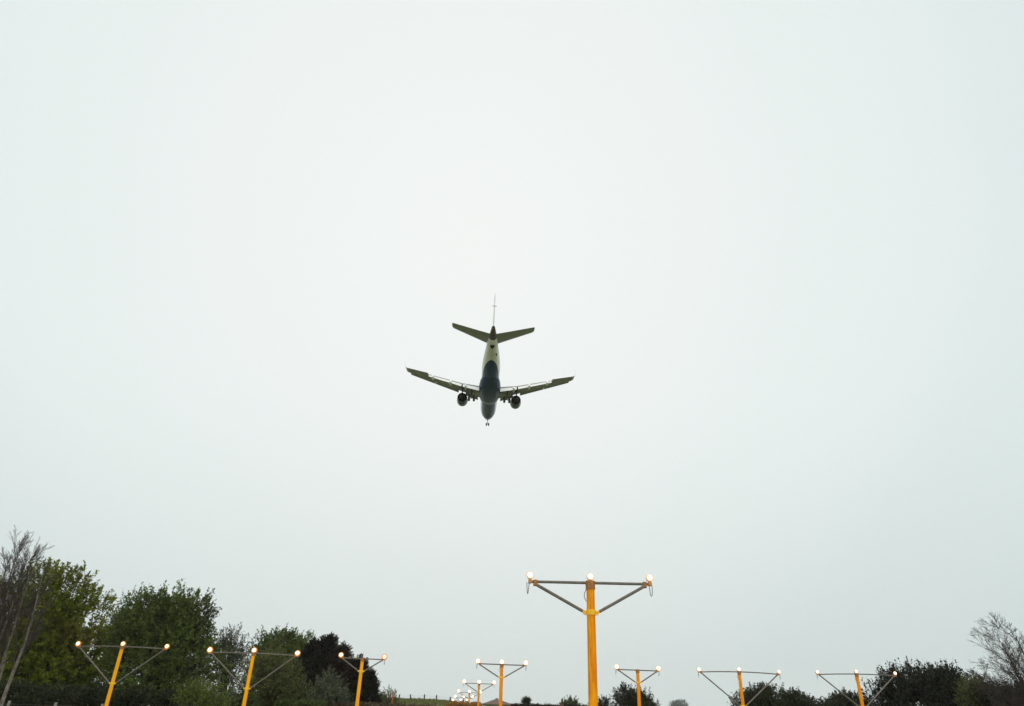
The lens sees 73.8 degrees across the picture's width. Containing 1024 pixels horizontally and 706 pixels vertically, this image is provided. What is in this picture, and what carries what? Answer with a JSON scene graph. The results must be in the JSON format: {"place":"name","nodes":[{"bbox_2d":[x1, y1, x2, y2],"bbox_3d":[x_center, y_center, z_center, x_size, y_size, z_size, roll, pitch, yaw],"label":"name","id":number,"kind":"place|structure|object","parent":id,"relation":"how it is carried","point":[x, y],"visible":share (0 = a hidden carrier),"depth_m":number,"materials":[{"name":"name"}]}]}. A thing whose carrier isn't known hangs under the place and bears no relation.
{"place":"outdoors","nodes":[
{"label":"outdoors","id":0,"kind":"place"},
{"bbox_2d":[7,701,149,705],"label":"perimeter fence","id":1,"kind":"object","parent":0,"point":[9,703],"visible":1,"depth_m":38.73,"materials":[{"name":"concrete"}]},
{"bbox_2d":[382,697,452,705],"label":"rough grass","id":2,"kind":"structure","parent":0,"point":[433,701],"depth_m":87.53,"materials":[{"name":"green plant"}]},
{"bbox_2d":[405,297,575,425],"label":"airliner","id":3,"kind":"object","parent":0,"point":[489,391],"visible":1,"depth_m":113.86,"materials":[{"name":"metal"}]},
{"bbox_2d":[482,698,510,705],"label":"bungalow","id":4,"kind":"object","parent":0,"point":[495,702],"visible":0.9,"depth_m":147.13,"materials":[{"name":"brown tile"}]},
{"bbox_2d":[0,0,1023,705],"label":"sky","id":5,"kind":"structure","parent":0,"point":[773,250],"materials":[{"name":"white"}]},
{"bbox_2d":[510,702,560,705],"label":"hedge","id":6,"kind":"object","parent":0,"point":[520,704],"visible":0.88,"depth_m":88.28,"materials":[{"name":"green plant"}]},
{"bbox_3d":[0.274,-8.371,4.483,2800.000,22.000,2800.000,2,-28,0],"label":"ground","id":7,"kind":"structure","parent":0,"visible":0},
{"bbox_2d":[0,526,55,705],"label":"bare tree","id":8,"kind":"object","parent":7,"relation":"on","point":[10,619],"visible":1,"depth_m":37.48,"materials":[{"name":"grey plant"}]},
{"bbox_2d":[0,553,122,705],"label":"sycamore tree","id":9,"kind":"object","parent":7,"relation":"on","point":[53,656],"visible":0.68,"depth_m":59.20,"materials":[{"name":"green plant"}]},
{"bbox_2d":[0,678,209,705],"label":"undergrowth hedge","id":10,"kind":"object","parent":7,"relation":"on","point":[26,692],"visible":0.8,"depth_m":51.40,"materials":[{"name":"green plant"}]},
{"bbox_2d":[89,585,143,670],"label":"sparse tree","id":11,"kind":"object","parent":7,"relation":"on","point":[114,613],"visible":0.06,"depth_m":68.93,"materials":[{"name":"green plant"}]},
{"bbox_2d":[75,641,169,705],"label":"approach light mast","id":12,"kind":"object","parent":7,"relation":"on","point":[121,649],"visible":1,"depth_m":42.02,"materials":[{"name":"yellow metal"}]},
{"bbox_2d":[91,578,235,705],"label":"maple tree","id":13,"kind":"object","parent":7,"relation":"on","point":[162,621],"visible":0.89,"depth_m":55.63,"materials":[{"name":"green plant"}]},
{"bbox_2d":[169,674,237,705],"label":"shrub","id":14,"kind":"object","parent":7,"relation":"on","point":[198,695],"visible":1,"depth_m":45.94,"materials":[{"name":"green plant"}]},
{"bbox_2d":[196,622,255,700],"bbox_3d":[-25.067,27.861,59.263,5.903,8.694,4.253,2,-28,0],"label":"ash tree","id":15,"kind":"object","parent":7,"relation":"on","point":[226,643],"visible":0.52,"depth_m":59.78,"materials":[{"name":"green plant"}]},
{"bbox_2d":[211,684,263,705],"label":"shrub","id":16,"kind":"object","parent":7,"relation":"on","point":[239,701],"visible":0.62,"depth_m":48.67,"materials":[{"name":"green plant"}]},
{"bbox_2d":[207,647,300,705],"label":"approach light mast","id":17,"kind":"object","parent":7,"relation":"on","point":[253,653],"visible":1,"depth_m":42.58,"materials":[{"name":"yellow metal"}]},
{"bbox_2d":[226,642,322,705],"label":"willow tree","id":18,"kind":"object","parent":7,"relation":"on","point":[272,690],"visible":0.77,"depth_m":51.47,"materials":[{"name":"green plant"}]},
{"bbox_2d":[246,624,317,684],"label":"lime tree","id":19,"kind":"object","parent":7,"relation":"on","point":[292,639],"visible":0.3,"depth_m":76.22,"materials":[{"name":"green plant"}]},
{"bbox_2d":[273,697,326,705],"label":"hedge","id":20,"kind":"object","parent":7,"relation":"on","point":[295,702],"visible":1,"depth_m":47.27,"materials":[{"name":"green plant"}]},
{"bbox_2d":[289,636,319,693],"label":"conifer tree","id":21,"kind":"object","parent":7,"relation":"on","point":[307,652],"visible":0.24,"depth_m":65.02,"materials":[{"name":"green plant"}]},
{"bbox_2d":[299,632,339,697],"bbox_3d":[-17.294,30.396,63.085,5.807,8.754,6.035,2,-28,0],"label":"conifer tree","id":22,"kind":"object","parent":7,"relation":"on","point":[327,644],"visible":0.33,"depth_m":62.98,"materials":[{"name":"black plant"}]},
{"bbox_2d":[305,665,354,705],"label":"shrub","id":23,"kind":"object","parent":7,"relation":"on","point":[335,692],"visible":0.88,"depth_m":49.74,"materials":[{"name":"green plant"}]},
{"bbox_2d":[314,640,355,697],"bbox_3d":[-15.682,30.062,61.785,5.459,7.622,5.161,-13,-32,26],"label":"conifer tree","id":24,"kind":"object","parent":7,"relation":"on","point":[334,660],"visible":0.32,"depth_m":62.29,"materials":[{"name":"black plant"}]},
{"bbox_2d":[337,653,370,700],"bbox_3d":[-13.632,29.385,58.854,4.718,6.608,4.806,2,-28,0],"label":"conifer tree","id":25,"kind":"object","parent":7,"relation":"on","point":[351,674],"visible":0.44,"depth_m":58.96,"materials":[{"name":"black plant"}]},
{"bbox_2d":[338,652,386,705],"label":"approach light mast","id":26,"kind":"object","parent":7,"relation":"on","point":[361,670],"visible":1,"depth_m":43.07,"materials":[{"name":"yellow metal"}]},
{"bbox_2d":[348,667,382,704],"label":"conifer tree","id":27,"kind":"object","parent":7,"relation":"on","point":[370,685],"visible":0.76,"depth_m":56.77,"materials":[{"name":"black plant"}]},
{"bbox_2d":[325,700,435,705],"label":"hedge","id":28,"kind":"object","parent":7,"relation":"on","point":[365,703],"visible":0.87,"depth_m":49.15,"materials":[{"name":"green plant"}]},
{"bbox_2d":[379,684,399,705],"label":"shrub","id":29,"kind":"object","parent":7,"relation":"on","point":[384,696],"visible":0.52,"depth_m":78.25,"materials":[{"name":"green plant"}]},
{"bbox_2d":[445,701,481,705],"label":"hedge","id":30,"kind":"object","parent":7,"relation":"on","point":[459,703],"visible":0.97,"depth_m":84.52,"materials":[{"name":"brown plant"}]},
{"bbox_2d":[454,695,473,701],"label":"approach light mast","id":31,"kind":"object","parent":7,"relation":"on","point":[455,696],"visible":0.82,"depth_m":122.99,"materials":[{"name":"grey"}]},
{"bbox_2d":[457,689,481,703],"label":"approach light mast","id":32,"kind":"object","parent":7,"relation":"on","point":[469,692],"visible":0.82,"depth_m":96.52,"materials":[{"name":"yellow"}]},
{"bbox_2d":[462,679,495,705],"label":"approach light mast","id":33,"kind":"object","parent":7,"relation":"on","point":[479,683],"visible":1,"depth_m":70.12,"materials":[{"name":"yellow"}]},
{"bbox_2d":[475,658,527,705],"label":"approach light mast","id":34,"kind":"object","parent":7,"relation":"on","point":[501,664],"visible":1,"depth_m":43.69,"materials":[{"name":"yellow metal"}]},
{"bbox_2d":[519,696,531,705],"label":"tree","id":35,"kind":"object","parent":7,"relation":"on","point":[526,701],"visible":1,"depth_m":87.17,"materials":[{"name":"green plant"}]},
{"bbox_2d":[561,695,580,704],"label":"shrub","id":36,"kind":"object","parent":7,"relation":"on","point":[569,701],"visible":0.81,"depth_m":86.32,"materials":[{"name":"green plant"}]},
{"bbox_2d":[563,702,587,705],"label":"hedge","id":37,"kind":"object","parent":7,"relation":"on","point":[567,704],"visible":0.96,"depth_m":84.73,"materials":[{"name":"green plant"}]},
{"bbox_2d":[526,572,652,705],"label":"approach light mast","id":38,"kind":"object","parent":7,"relation":"on","point":[590,612],"visible":1,"depth_m":17.24,"materials":[{"name":"yellow"}]},
{"bbox_2d":[598,694,613,705],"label":"hawthorn bush","id":39,"kind":"object","parent":7,"relation":"on","point":[604,701],"visible":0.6,"depth_m":81.83,"materials":[{"name":"green plant"}]},
{"bbox_2d":[609,681,660,705],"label":"tree","id":40,"kind":"object","parent":7,"relation":"on","point":[628,697],"visible":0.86,"depth_m":72.90,"materials":[{"name":"green plant"}]},
{"bbox_2d":[614,664,660,705],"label":"approach light mast","id":41,"kind":"object","parent":7,"relation":"on","point":[638,682],"visible":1,"depth_m":44.25,"materials":[{"name":"yellow metal"}]},
{"bbox_2d":[669,698,687,705],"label":"tree","id":42,"kind":"object","parent":7,"relation":"on","point":[677,702],"visible":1,"depth_m":1140.32,"materials":[{"name":"green plant"}]},
{"bbox_2d":[697,667,780,705],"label":"approach light mast","id":43,"kind":"object","parent":7,"relation":"on","point":[739,671],"visible":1,"depth_m":44.66,"materials":[{"name":"yellow metal"}]},
{"bbox_2d":[727,681,789,705],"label":"hawthorn tree","id":44,"kind":"object","parent":7,"relation":"on","point":[767,696],"visible":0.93,"depth_m":67.68,"materials":[{"name":"green plant"}]},
{"bbox_2d":[777,686,822,705],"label":"tree","id":45,"kind":"object","parent":7,"relation":"on","point":[796,698],"visible":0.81,"depth_m":69.20,"materials":[{"name":"green plant"}]},
{"bbox_2d":[815,686,865,705],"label":"tree","id":46,"kind":"object","parent":7,"relation":"on","point":[835,699],"visible":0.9,"depth_m":67.73,"materials":[{"name":"green plant"}]},
{"bbox_2d":[815,670,896,705],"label":"approach light mast","id":47,"kind":"object","parent":7,"relation":"on","point":[855,673],"visible":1,"depth_m":45.27,"materials":[{"name":"yellow metal"}]},
{"bbox_2d":[854,655,981,705],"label":"thorn thicket","id":48,"kind":"object","parent":7,"relation":"on","point":[932,685],"visible":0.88,"depth_m":48.27,"materials":[{"name":"green plant"}]},
{"bbox_2d":[950,671,997,705],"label":"shrub","id":49,"kind":"object","parent":7,"relation":"on","point":[969,696],"visible":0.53,"depth_m":45.03,"materials":[{"name":"green plant"}]},
{"bbox_2d":[967,612,1023,705],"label":"bare tree","id":50,"kind":"object","parent":7,"relation":"on","point":[1019,685],"visible":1,"depth_m":40.66,"materials":[{"name":"grey plant"}]},
{"bbox_2d":[972,679,1022,705],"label":"hawthorn bush","id":51,"kind":"object","parent":7,"relation":"on","point":[986,702],"visible":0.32,"depth_m":43.11,"materials":[{"name":"green plant"}]},
{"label":"grass bank","id":52,"kind":"structure","parent":0,"visible":0},
{"bbox_2d":[386,694,463,701],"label":"field fence","id":53,"kind":"object","parent":52,"relation":"on","point":[424,697],"visible":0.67,"depth_m":89.08,"materials":[{"name":"brown wood"}]}
]}

